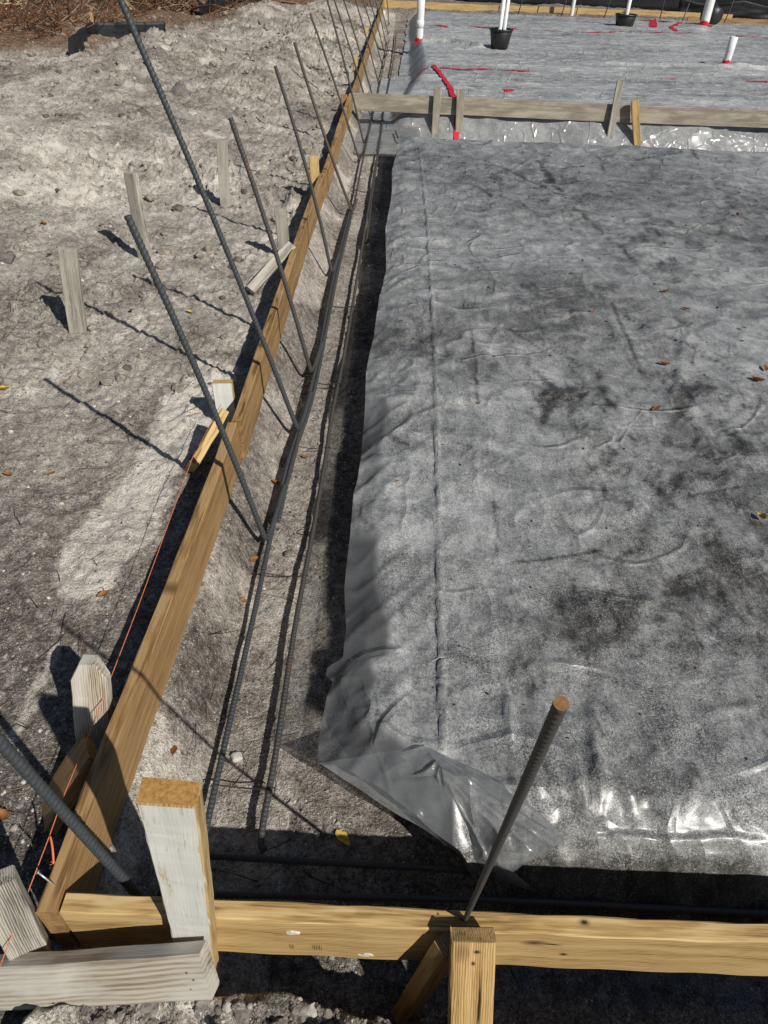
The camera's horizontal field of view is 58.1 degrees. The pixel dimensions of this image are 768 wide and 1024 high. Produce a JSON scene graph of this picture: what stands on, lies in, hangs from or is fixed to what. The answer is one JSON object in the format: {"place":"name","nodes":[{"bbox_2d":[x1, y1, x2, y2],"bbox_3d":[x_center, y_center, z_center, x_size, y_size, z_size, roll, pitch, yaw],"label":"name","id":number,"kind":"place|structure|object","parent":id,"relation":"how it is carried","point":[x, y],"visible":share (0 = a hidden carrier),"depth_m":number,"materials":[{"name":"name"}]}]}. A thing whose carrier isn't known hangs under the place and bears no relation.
{"place":"outdoors","nodes":[
{"label":"outdoors","id":0,"kind":"place"},
{"bbox_2d":[0,0,767,1023],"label":"ground","id":1,"kind":"structure","parent":0,"point":[374,830],"depth_m":2.80,"materials":[{"name":"soil"}]},
{"bbox_2d":[0,808,7,818],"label":"fallen leaf","id":2,"kind":"object","parent":1,"relation":"on","point":[3,813],"visible":1,"depth_m":1.68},
{"bbox_2d":[0,385,8,389],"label":"fallen leaf","id":3,"kind":"object","parent":1,"relation":"on","point":[2,387],"visible":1,"depth_m":3.17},
{"bbox_2d":[0,251,15,263],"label":"stone","id":4,"kind":"object","parent":1,"relation":"on","point":[7,257],"visible":0.95,"depth_m":4.32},
{"bbox_2d":[0,0,35,12],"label":"root clump","id":5,"kind":"object","parent":1,"relation":"on","point":[7,3],"visible":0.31,"depth_m":14.21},
{"bbox_2d":[0,865,51,959],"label":"wooden stake","id":6,"kind":"object","parent":1,"relation":"on","point":[20,920],"visible":0.81,"depth_m":1.33,"materials":[{"name":"grey wood"}]},
{"bbox_2d":[57,318,66,326],"bbox_3d":[-1.730,-1.016,3.724,0.065,0.046,0.084,-22,46,-26],"label":"stone","id":7,"kind":"object","parent":1,"relation":"on","point":[62,322],"visible":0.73,"depth_m":3.70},
{"bbox_2d":[42,733,96,834],"bbox_3d":[-0.772,0.662,1.693,0.199,0.040,0.124,-59,34,-4],"label":"brace board","id":8,"kind":"object","parent":1,"relation":"on","point":[59,782],"visible":0.72,"depth_m":1.66,"materials":[{"name":"brown wood"}]},
{"bbox_2d":[57,246,86,333],"bbox_3d":[-1.592,-1.092,3.550,0.092,0.524,0.044,2,39,-11],"label":"wooden stake","id":9,"kind":"object","parent":1,"relation":"on","point":[69,266],"visible":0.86,"depth_m":3.50,"materials":[{"name":"grey wood"}]},
{"bbox_2d":[2,0,142,7],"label":"weeds","id":10,"kind":"object","parent":1,"relation":"on","point":[100,1],"visible":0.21,"depth_m":14.96,"materials":[{"name":"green plant"}]},
{"bbox_2d":[0,730,146,895],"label":"rebar dowel","id":11,"kind":"object","parent":1,"relation":"on","point":[21,765],"visible":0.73,"depth_m":1.28,"materials":[{"name":"metal"}]},
{"bbox_2d":[71,654,112,750],"bbox_3d":[-0.746,0.505,1.772,0.092,0.312,0.045,3,25,-8],"label":"wooden stake","id":12,"kind":"object","parent":1,"relation":"on","point":[91,686],"visible":0.73,"depth_m":1.74,"materials":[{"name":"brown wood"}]},
{"bbox_2d":[97,590,108,596],"bbox_3d":[-0.903,0.266,2.225,0.042,0.015,0.021,-25,52,-21],"label":"fallen leaf","id":13,"kind":"object","parent":1,"relation":"on","point":[103,593],"visible":1,"depth_m":2.23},
{"bbox_2d":[0,940,218,1010],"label":"board","id":14,"kind":"object","parent":1,"relation":"on","point":[142,974],"visible":0.98,"depth_m":1.31,"materials":[{"name":"wood"}]},
{"bbox_2d":[67,12,165,56],"bbox_3d":[-4.567,-7.462,10.997,0.957,0.660,2.885,11,41,10],"label":"silt fence","id":15,"kind":"object","parent":1,"relation":"on","point":[79,37],"visible":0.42,"depth_m":11.57,"materials":[{"name":"black fabric"}]},
{"bbox_2d":[0,0,273,39],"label":"brush","id":16,"kind":"object","parent":1,"relation":"on","point":[20,18],"visible":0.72,"depth_m":13.07,"materials":[{"name":"brown plant"}]},
{"bbox_2d":[123,171,150,258],"bbox_3d":[-1.542,-1.806,4.355,0.084,0.615,0.044,16,40,15],"label":"wooden stake","id":17,"kind":"object","parent":1,"relation":"on","point":[135,200],"visible":0.66,"depth_m":4.26,"materials":[{"name":"grey wood"}]},
{"bbox_2d":[35,422,241,945],"bbox_3d":[-0.634,0.286,2.102,0.045,0.197,1.785,3,40,1],"label":"form board","id":18,"kind":"object","parent":1,"relation":"on","point":[78,866],"visible":0.92,"depth_m":1.78,"materials":[{"name":"brown wood"}]},
{"bbox_2d":[35,870,55,885],"bbox_3d":[-0.677,0.736,1.385,0.036,0.048,0.008,14,42,14],"label":"nail","id":19,"kind":"object","parent":18,"relation":"attached to","point":[45,878],"visible":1,"depth_m":1.38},
{"bbox_2d":[0,405,220,966],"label":"string line","id":20,"kind":"object","parent":18,"relation":"attached to","point":[52,849],"visible":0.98,"depth_m":1.63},
{"bbox_2d":[170,745,177,754],"bbox_3d":[-0.577,0.654,1.897,0.018,0.006,0.037,8,26,-10],"label":"fallen leaf","id":21,"kind":"object","parent":1,"relation":"on","point":[173,749],"visible":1,"depth_m":1.90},
{"bbox_2d":[136,777,220,996],"bbox_3d":[-0.365,0.782,1.319,0.088,0.986,0.044,6,40,-3],"label":"wooden stake","id":22,"kind":"object","parent":1,"relation":"on","point":[172,814],"visible":0.77,"depth_m":1.09,"materials":[{"name":"white paint"}]},
{"bbox_2d":[60,892,767,975],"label":"form board","id":23,"kind":"object","parent":22,"relation":"attached to","point":[403,933],"visible":0.92,"depth_m":1.38,"materials":[{"name":"brown wood"}]},
{"bbox_2d":[443,907,465,922],"bbox_3d":[0.146,0.789,1.373,0.054,0.029,0.019,22,44,21],"label":"tie wire","id":24,"kind":"object","parent":23,"relation":"attached to","point":[450,912],"visible":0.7,"depth_m":1.38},
{"bbox_2d":[448,926,495,1023],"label":"wooden stake","id":25,"kind":"object","parent":23,"relation":"attached to","point":[472,953],"visible":1,"depth_m":1.31,"materials":[{"name":"brown wood"}]},
{"bbox_2d":[463,696,568,921],"bbox_3d":[0.137,0.464,0.903,0.010,1.126,0.293,12,41,12],"label":"rebar dowel","id":26,"kind":"object","parent":23,"relation":"on","point":[559,707],"visible":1,"depth_m":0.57,"materials":[{"name":"metal"}]},
{"bbox_2d":[170,84,190,96],"bbox_3d":[-2.345,-4.814,7.929,0.248,0.164,0.217,-27,48,-30],"label":"stone","id":27,"kind":"object","parent":1,"relation":"on","point":[178,90],"visible":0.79,"depth_m":7.86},
{"bbox_2d":[0,0,361,392],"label":"soil clods","id":28,"kind":"object","parent":1,"relation":"on","point":[85,375],"visible":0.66,"depth_m":5.24,"materials":[{"name":"soil"}]},
{"bbox_2d":[80,0,300,11],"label":"roots","id":29,"kind":"object","parent":1,"relation":"on","point":[200,6],"visible":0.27,"depth_m":15.80,"materials":[{"name":"red plant"}]},
{"bbox_2d":[0,126,385,983],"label":"twigs","id":30,"kind":"object","parent":1,"relation":"on","point":[208,634],"visible":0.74,"depth_m":2.20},
{"bbox_2d":[0,6,398,1008],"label":"soil crumbs","id":31,"kind":"object","parent":1,"relation":"on","point":[228,848],"visible":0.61,"depth_m":2.64,"materials":[{"name":"soil"}]},
{"bbox_2d":[184,408,228,472],"bbox_3d":[-0.708,-0.286,2.771,0.040,0.115,0.268,31,65,-17],"label":"brace board","id":32,"kind":"object","parent":1,"relation":"on","point":[212,432],"visible":0.88,"depth_m":2.72,"materials":[{"name":"yellow wood"}]},
{"bbox_2d":[117,0,312,429],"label":"rebar dowel","id":33,"kind":"object","parent":1,"relation":"on","point":[153,75],"visible":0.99,"depth_m":2.60,"materials":[{"name":"metal"}]},
{"bbox_2d":[39,994,391,1023],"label":"soil clods","id":34,"kind":"object","parent":1,"relation":"on","point":[301,1009],"visible":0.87,"depth_m":1.33,"materials":[{"name":"soil"}]},
{"bbox_2d":[216,140,230,205],"bbox_3d":[-1.223,-2.547,5.288,0.084,0.531,0.044,1,39,-6],"label":"wooden stake","id":35,"kind":"object","parent":1,"relation":"on","point":[223,171],"visible":0.84,"depth_m":5.24,"materials":[{"name":"grey wood"}]},
{"bbox_2d":[212,379,236,427],"bbox_3d":[-0.682,-0.394,3.025,0.090,0.377,0.044,-3,31,-4],"label":"wooden stake","id":36,"kind":"object","parent":1,"relation":"on","point":[223,394],"visible":0.35,"depth_m":2.94,"materials":[{"name":"white paint"}]},
{"bbox_2d":[197,0,260,15],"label":"silt fence","id":37,"kind":"object","parent":1,"relation":"on","point":[205,10],"visible":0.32,"depth_m":15.56,"materials":[{"name":"black fabric"}]},
{"bbox_2d":[230,751,242,762],"bbox_3d":[-0.429,0.717,2.019,0.038,0.025,0.032,-9,41,-13],"label":"stone","id":38,"kind":"object","parent":1,"relation":"on","point":[237,756],"visible":1,"depth_m":2.01,"materials":[{"name":"stone"}]},
{"bbox_2d":[249,556,257,561],"bbox_3d":[-0.494,0.180,2.622,0.022,0.010,0.047,37,37,20],"label":"fallen leaf","id":39,"kind":"object","parent":1,"relation":"on","point":[254,558],"visible":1,"depth_m":2.62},
{"bbox_2d":[231,173,324,458],"bbox_3d":[-0.546,-1.458,4.171,0.049,0.197,3.610,2,40,0],"label":"form board","id":40,"kind":"object","parent":1,"relation":"on","point":[246,414],"visible":0.94,"depth_m":3.47,"materials":[{"name":"brown wood"}]},
{"bbox_2d":[246,241,295,294],"bbox_3d":[-0.675,-1.461,4.134,0.064,0.042,0.412,39,71,-9],"label":"brace board","id":41,"kind":"object","parent":40,"relation":"attached to","point":[261,277],"visible":0.89,"depth_m":4.11,"materials":[{"name":"grey wood"}]},
{"bbox_2d":[206,205,351,833],"bbox_3d":[-0.372,-0.880,3.844,0.046,0.018,5.393,3,40,1],"label":"rebar bar","id":42,"kind":"object","parent":1,"relation":"on","point":[219,766],"visible":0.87,"depth_m":2.26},
{"bbox_2d":[124,214,286,540],"bbox_3d":[-0.487,-0.405,2.353,0.227,1.209,0.478,33,49,31],"label":"rebar dowel","id":43,"kind":"object","parent":42,"relation":"attached to","point":[136,236],"visible":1,"depth_m":2.21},
{"bbox_2d":[228,117,323,372],"bbox_3d":[-0.425,-1.253,3.366,0.231,1.204,0.486,34,49,32],"label":"rebar dowel","id":44,"kind":"object","parent":42,"relation":"attached to","point":[263,214],"visible":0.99,"depth_m":3.24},
{"bbox_2d":[273,65,340,272],"bbox_3d":[-0.402,-2.162,4.442,0.234,1.209,0.492,34,50,32],"label":"rebar dowel","id":45,"kind":"object","parent":42,"relation":"attached to","point":[331,269],"visible":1,"depth_m":4.34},
{"bbox_2d":[274,207,288,258],"bbox_3d":[-0.661,-1.770,4.535,0.079,0.424,0.036,1,37,1],"label":"wooden stake","id":46,"kind":"object","parent":1,"relation":"on","point":[281,221],"visible":0.54,"depth_m":4.46,"materials":[{"name":"grey wood"}]},
{"bbox_2d":[284,550,292,557],"bbox_3d":[-0.370,0.164,2.673,0.034,0.023,0.035,-1,40,-3],"label":"stone","id":47,"kind":"object","parent":1,"relation":"on","point":[288,553],"visible":1,"depth_m":2.66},
{"bbox_2d":[309,155,318,196],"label":"wooden stake","id":48,"kind":"object","parent":1,"relation":"on","point":[314,166],"visible":0.41,"depth_m":5.43,"materials":[{"name":"yellow wood"}]},
{"bbox_2d":[257,159,376,852],"bbox_3d":[-0.203,-1.375,4.440,0.036,0.018,6.985,3,40,0],"label":"rebar bar","id":49,"kind":"object","parent":1,"relation":"on","point":[262,847],"visible":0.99,"depth_m":2.40,"materials":[{"name":"metal"}]},
{"bbox_2d":[210,784,274,789],"bbox_3d":[-0.388,0.755,1.897,0.179,0.020,0.012,2,40,0],"label":"tie wire","id":50,"kind":"object","parent":49,"relation":"attached to","point":[242,787],"visible":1,"depth_m":1.90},
{"bbox_2d":[259,572,308,576],"bbox_3d":[-0.366,0.230,2.522,0.183,0.020,0.012,2,40,0],"label":"tie wire","id":51,"kind":"object","parent":49,"relation":"attached to","point":[283,575],"visible":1,"depth_m":2.52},
{"bbox_2d":[290,445,329,448],"bbox_3d":[-0.336,-0.295,3.146,0.186,0.020,0.012,2,40,0],"label":"tie wire","id":52,"kind":"object","parent":49,"relation":"attached to","point":[310,448],"visible":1,"depth_m":3.15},
{"bbox_2d":[309,381,340,384],"bbox_3d":[-0.305,-0.668,3.590,0.168,0.023,0.015,2,40,0],"label":"tie wire","id":53,"kind":"object","parent":49,"relation":"attached to","point":[326,384],"visible":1,"depth_m":3.59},
{"bbox_2d":[326,304,354,307],"bbox_3d":[-0.274,-1.286,4.324,0.183,0.023,0.015,2,40,0],"label":"tie wire","id":54,"kind":"object","parent":49,"relation":"attached to","point":[341,307],"visible":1,"depth_m":4.32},
{"bbox_2d":[309,14,363,160],"bbox_3d":[-0.380,-4.147,6.808,0.610,1.231,0.277,-22,46,-26],"label":"rebar dowel","id":55,"kind":"object","parent":1,"relation":"on","point":[326,59],"visible":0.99,"depth_m":6.74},
{"bbox_2d":[322,93,351,198],"bbox_3d":[-0.445,-3.760,6.912,0.047,0.197,3.530,2,40,0],"label":"form board","id":56,"kind":"object","parent":1,"relation":"on","point":[328,170],"visible":0.88,"depth_m":6.51,"materials":[{"name":"brown wood"}]},
{"bbox_2d":[285,41,388,485],"bbox_3d":[-0.139,-5.141,8.905,0.044,0.018,15.650,3,40,0],"label":"rebar bar","id":57,"kind":"object","parent":1,"relation":"on","point":[289,474],"visible":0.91,"depth_m":4.38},
{"bbox_2d":[277,205,352,522],"bbox_3d":[-0.331,-1.289,4.327,0.046,0.018,4.125,3,40,1],"label":"rebar bar","id":58,"kind":"object","parent":57,"relation":"on","point":[279,516],"visible":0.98,"depth_m":3.52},
{"bbox_2d":[293,42,357,211],"bbox_3d":[-0.371,-2.996,5.453,0.576,1.184,0.270,-24,47,-28],"label":"rebar dowel","id":59,"kind":"object","parent":57,"relation":"attached to","point":[321,125],"visible":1,"depth_m":5.38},
{"bbox_2d":[209,852,470,874],"bbox_3d":[0.674,0.916,1.740,2.380,0.019,0.035,2,40,0],"label":"rebar bar","id":60,"kind":"object","parent":1,"relation":"on","point":[362,864],"visible":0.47,"depth_m":1.73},
{"bbox_2d":[335,830,349,844],"bbox_3d":[-0.107,0.865,1.837,0.053,0.010,0.031,18,43,18],"label":"fallen leaf","id":61,"kind":"object","parent":1,"relation":"on","point":[342,836],"visible":1,"depth_m":1.84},
{"bbox_2d":[341,94,346,110],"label":"wooden stake","id":62,"kind":"object","parent":1,"relation":"on","point":[343,98],"visible":0.33,"depth_m":8.00,"materials":[{"name":"brown wood"}]},
{"bbox_2d":[349,72,353,87],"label":"wooden stake","id":63,"kind":"object","parent":1,"relation":"on","point":[351,76],"visible":0.41,"depth_m":9.32,"materials":[{"name":"grey wood"}]},
{"bbox_2d":[353,57,357,73],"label":"wooden stake","id":64,"kind":"object","parent":1,"relation":"on","point":[356,62],"visible":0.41,"depth_m":10.41,"materials":[{"name":"yellow wood"}]},
{"bbox_2d":[352,48,367,109],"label":"form board","id":65,"kind":"object","parent":1,"relation":"on","point":[357,85],"visible":0.76,"depth_m":9.62,"materials":[{"name":"brown wood"}]},
{"bbox_2d":[366,22,376,58],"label":"form board","id":66,"kind":"object","parent":1,"relation":"on","point":[371,40],"visible":0.76,"depth_m":12.60,"materials":[{"name":"brown wood"}]},
{"bbox_2d":[363,0,384,67],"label":"rebar dowel","id":67,"kind":"object","parent":1,"relation":"on","point":[373,33],"visible":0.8,"depth_m":11.70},
{"bbox_2d":[369,0,387,55],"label":"rebar dowel","id":68,"kind":"object","parent":1,"relation":"on","point":[377,27],"visible":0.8,"depth_m":12.76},
{"bbox_2d":[376,1,383,30],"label":"form board","id":69,"kind":"object","parent":1,"relation":"on","point":[378,18],"visible":0.68,"depth_m":16.52,"materials":[{"name":"brown wood"}]},
{"bbox_2d":[365,32,396,243],"bbox_3d":[0.077,-6.594,10.643,0.047,0.018,14.193,2,40,0],"label":"rebar bar","id":70,"kind":"object","parent":1,"relation":"on","point":[368,224],"visible":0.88,"depth_m":6.82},
{"bbox_2d":[375,0,387,43],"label":"rebar dowel","id":71,"kind":"object","parent":1,"relation":"on","point":[381,22],"visible":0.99,"depth_m":14.29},
{"bbox_2d":[379,0,389,33],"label":"rebar dowel","id":72,"kind":"object","parent":1,"relation":"on","point":[384,18],"visible":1,"depth_m":15.67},
{"bbox_2d":[391,931,449,1023],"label":"wooden stake","id":73,"kind":"object","parent":1,"relation":"on","point":[426,979],"visible":0.84,"depth_m":1.42,"materials":[{"name":"brown wood"}]},
{"bbox_2d":[431,87,441,134],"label":"wooden stake","id":74,"kind":"object","parent":1,"relation":"on","point":[436,110],"visible":0.75,"depth_m":8.27,"materials":[{"name":"grey wood"}]},
{"bbox_2d":[383,0,500,10],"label":"form board","id":75,"kind":"object","parent":1,"relation":"on","point":[429,5],"visible":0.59,"depth_m":18.95,"materials":[{"name":"yellow wood"}]},
{"bbox_2d":[455,89,464,133],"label":"wooden stake","id":76,"kind":"object","parent":1,"relation":"on","point":[459,110],"visible":0.73,"depth_m":8.26,"materials":[{"name":"grey wood"}]},
{"bbox_2d":[157,890,767,917],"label":"rebar bar","id":77,"kind":"object","parent":1,"relation":"on","point":[489,900],"visible":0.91,"depth_m":1.64,"materials":[{"name":"metal"}]},
{"bbox_2d":[320,134,767,1023],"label":"plastic sheet","id":78,"kind":"object","parent":1,"relation":"on","point":[636,808],"visible":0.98,"depth_m":2.49,"materials":[{"name":"plastic"}]},
{"bbox_2d":[413,149,767,765],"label":"dirt specks","id":79,"kind":"object","parent":78,"relation":"on","point":[583,419],"visible":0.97,"depth_m":3.44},
{"bbox_2d":[752,376,764,380],"bbox_3d":[1.808,-0.643,3.342,0.063,0.018,0.032,27,33,29],"label":"fallen leaf","id":80,"kind":"object","parent":78,"relation":"on","point":[757,378],"visible":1,"depth_m":3.34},
{"bbox_2d":[757,512,766,518],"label":"fallen leaf","id":81,"kind":"object","parent":78,"relation":"on","point":[762,515],"visible":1,"depth_m":2.55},
{"bbox_2d":[354,11,767,155],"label":"plastic sheet","id":82,"kind":"object","parent":1,"relation":"on","point":[580,65],"visible":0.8,"depth_m":10.60,"materials":[{"name":"plastic"}]},
{"bbox_2d":[326,0,366,142],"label":"rebar dowel","id":83,"kind":"object","parent":82,"relation":"on","point":[363,140],"visible":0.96,"depth_m":7.29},
{"bbox_2d":[334,0,372,115],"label":"rebar dowel","id":84,"kind":"object","parent":82,"relation":"on","point":[350,51],"visible":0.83,"depth_m":8.43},
{"bbox_2d":[343,0,371,92],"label":"rebar dowel","id":85,"kind":"object","parent":82,"relation":"on","point":[357,45],"visible":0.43,"depth_m":9.20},
{"bbox_2d":[355,0,379,83],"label":"rebar dowel","id":86,"kind":"object","parent":82,"relation":"on","point":[367,42],"visible":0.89,"depth_m":10.40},
{"bbox_2d":[353,93,456,114],"bbox_3d":[0.270,-4.896,8.294,1.292,0.193,0.042,2,40,0],"label":"cross board","id":87,"kind":"object","parent":82,"relation":"on","point":[398,103],"visible":0.93,"depth_m":8.28,"materials":[{"name":"brown wood"}]},
{"bbox_2d":[409,0,424,46],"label":"drain pipe","id":88,"kind":"object","parent":82,"relation":"on","point":[420,19],"visible":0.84,"depth_m":13.07,"materials":[{"name":"white plastic"}]},
{"bbox_2d":[432,64,458,138],"bbox_3d":[0.849,-5.505,9.377,0.137,0.477,3.981,0,40,-2],"label":"red tape","id":89,"kind":"object","parent":82,"relation":"on","point":[452,94],"visible":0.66,"depth_m":9.09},
{"bbox_2d":[439,67,530,70],"bbox_3d":[1.544,-6.806,10.618,1.460,0.026,0.097,1,40,-2],"label":"red tape","id":90,"kind":"object","parent":82,"relation":"on","point":[479,68],"visible":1,"depth_m":10.60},
{"bbox_2d":[489,27,512,49],"bbox_3d":[2.110,-8.586,12.534,0.428,0.300,0.428,2,40,0],"label":"plastic bucket","id":91,"kind":"object","parent":82,"relation":"on","point":[500,38],"visible":0.94,"depth_m":12.43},
{"bbox_2d":[498,0,505,29],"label":"drain pipe","id":92,"kind":"object","parent":91,"relation":"in","point":[503,2],"visible":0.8,"depth_m":12.29,"materials":[{"name":"white plastic"}]},
{"bbox_2d":[503,0,509,29],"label":"drain pipe","id":93,"kind":"object","parent":91,"relation":"in","point":[506,14],"visible":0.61,"depth_m":12.31,"materials":[{"name":"white plastic"}]},
{"bbox_2d":[512,28,683,32],"bbox_3d":[4.955,-10.733,15.434,4.229,0.043,0.445,-3,40,-6],"label":"red tape","id":94,"kind":"object","parent":82,"relation":"on","point":[594,32],"visible":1,"depth_m":15.34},
{"bbox_2d":[463,97,767,127],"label":"cross board","id":95,"kind":"object","parent":82,"relation":"on","point":[511,108],"visible":0.96,"depth_m":8.30,"materials":[{"name":"brown wood"}]},
{"bbox_2d":[615,13,637,26],"bbox_3d":[5.769,-11.763,16.525,0.514,0.240,0.514,2,40,0],"label":"plastic bucket","id":96,"kind":"object","parent":82,"relation":"on","point":[622,19],"visible":0.9,"depth_m":16.39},
{"bbox_2d":[625,0,631,14],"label":"drain pipe","id":97,"kind":"object","parent":96,"relation":"in","point":[628,7],"visible":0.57,"depth_m":16.34,"materials":[{"name":"white plastic"}]},
{"bbox_2d":[649,20,656,26],"bbox_3d":[6.713,-12.185,17.222,0.195,0.041,1.778,12,41,12],"label":"red tape","id":98,"kind":"object","parent":82,"relation":"on","point":[653,23],"visible":1,"depth_m":17.25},
{"bbox_2d":[669,22,692,30],"bbox_3d":[7.151,-11.760,16.716,0.419,0.056,2.232,21,44,21],"label":"red tape","id":99,"kind":"object","parent":82,"relation":"on","point":[672,27],"visible":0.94,"depth_m":16.68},
{"bbox_2d":[696,0,714,25],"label":"drain pipe","id":100,"kind":"object","parent":82,"relation":"on","point":[707,13],"visible":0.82,"depth_m":16.73,"materials":[{"name":"white plastic"}]},
{"bbox_2d":[700,1,723,24],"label":"plastic bucket","id":101,"kind":"object","parent":82,"relation":"on","point":[716,15],"visible":0.66,"depth_m":17.18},
{"bbox_2d":[687,17,767,24],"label":"form board","id":102,"kind":"object","parent":82,"relation":"on","point":[737,21],"visible":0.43,"depth_m":18.43,"materials":[{"name":"yellow wood"}]},
{"bbox_2d":[722,36,737,63],"bbox_3d":[5.835,-7.720,11.704,0.314,0.554,0.299,-25,47,-29],"label":"drain pipe","id":103,"kind":"object","parent":82,"relation":"on","point":[729,52],"visible":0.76,"depth_m":11.60,"materials":[{"name":"white plastic"}]},
{"bbox_2d":[504,5,623,14],"bbox_3d":[4.979,-13.882,19.180,3.368,0.205,0.058,0,40,-3],"label":"form board","id":104,"kind":"object","parent":1,"relation":"on","point":[536,9],"visible":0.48,"depth_m":19.14,"materials":[{"name":"yellow wood"}]},
{"bbox_2d":[570,0,575,15],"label":"drain pipe","id":105,"kind":"object","parent":1,"relation":"on","point":[572,7],"visible":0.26,"depth_m":18.65,"materials":[{"name":"white plastic"}]},
{"bbox_2d":[607,80,623,139],"bbox_3d":[2.752,-4.691,8.321,0.085,0.857,0.040,2,38,0],"label":"wooden stake","id":106,"kind":"object","parent":1,"relation":"on","point":[615,108],"visible":0.81,"depth_m":8.22,"materials":[{"name":"grey wood"}]},
{"bbox_2d":[464,0,767,11],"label":"silt fence","id":107,"kind":"object","parent":1,"relation":"on","point":[671,5],"visible":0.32,"depth_m":20.53,"materials":[{"name":"black fabric"}]},
{"bbox_2d":[631,99,640,145],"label":"wooden stake","id":108,"kind":"object","parent":1,"relation":"on","point":[635,114],"visible":0.76,"depth_m":8.27,"materials":[{"name":"yellow wood"}]},
{"bbox_2d":[624,10,732,17],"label":"form board","id":109,"kind":"object","parent":1,"relation":"on","point":[663,14],"visible":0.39,"depth_m":19.25,"materials":[{"name":"yellow wood"}]},
{"bbox_2d":[677,0,767,19],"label":"silt fence","id":110,"kind":"object","parent":1,"relation":"on","point":[745,9],"visible":0.62,"depth_m":19.49,"materials":[{"name":"black fabric"}]}
]}

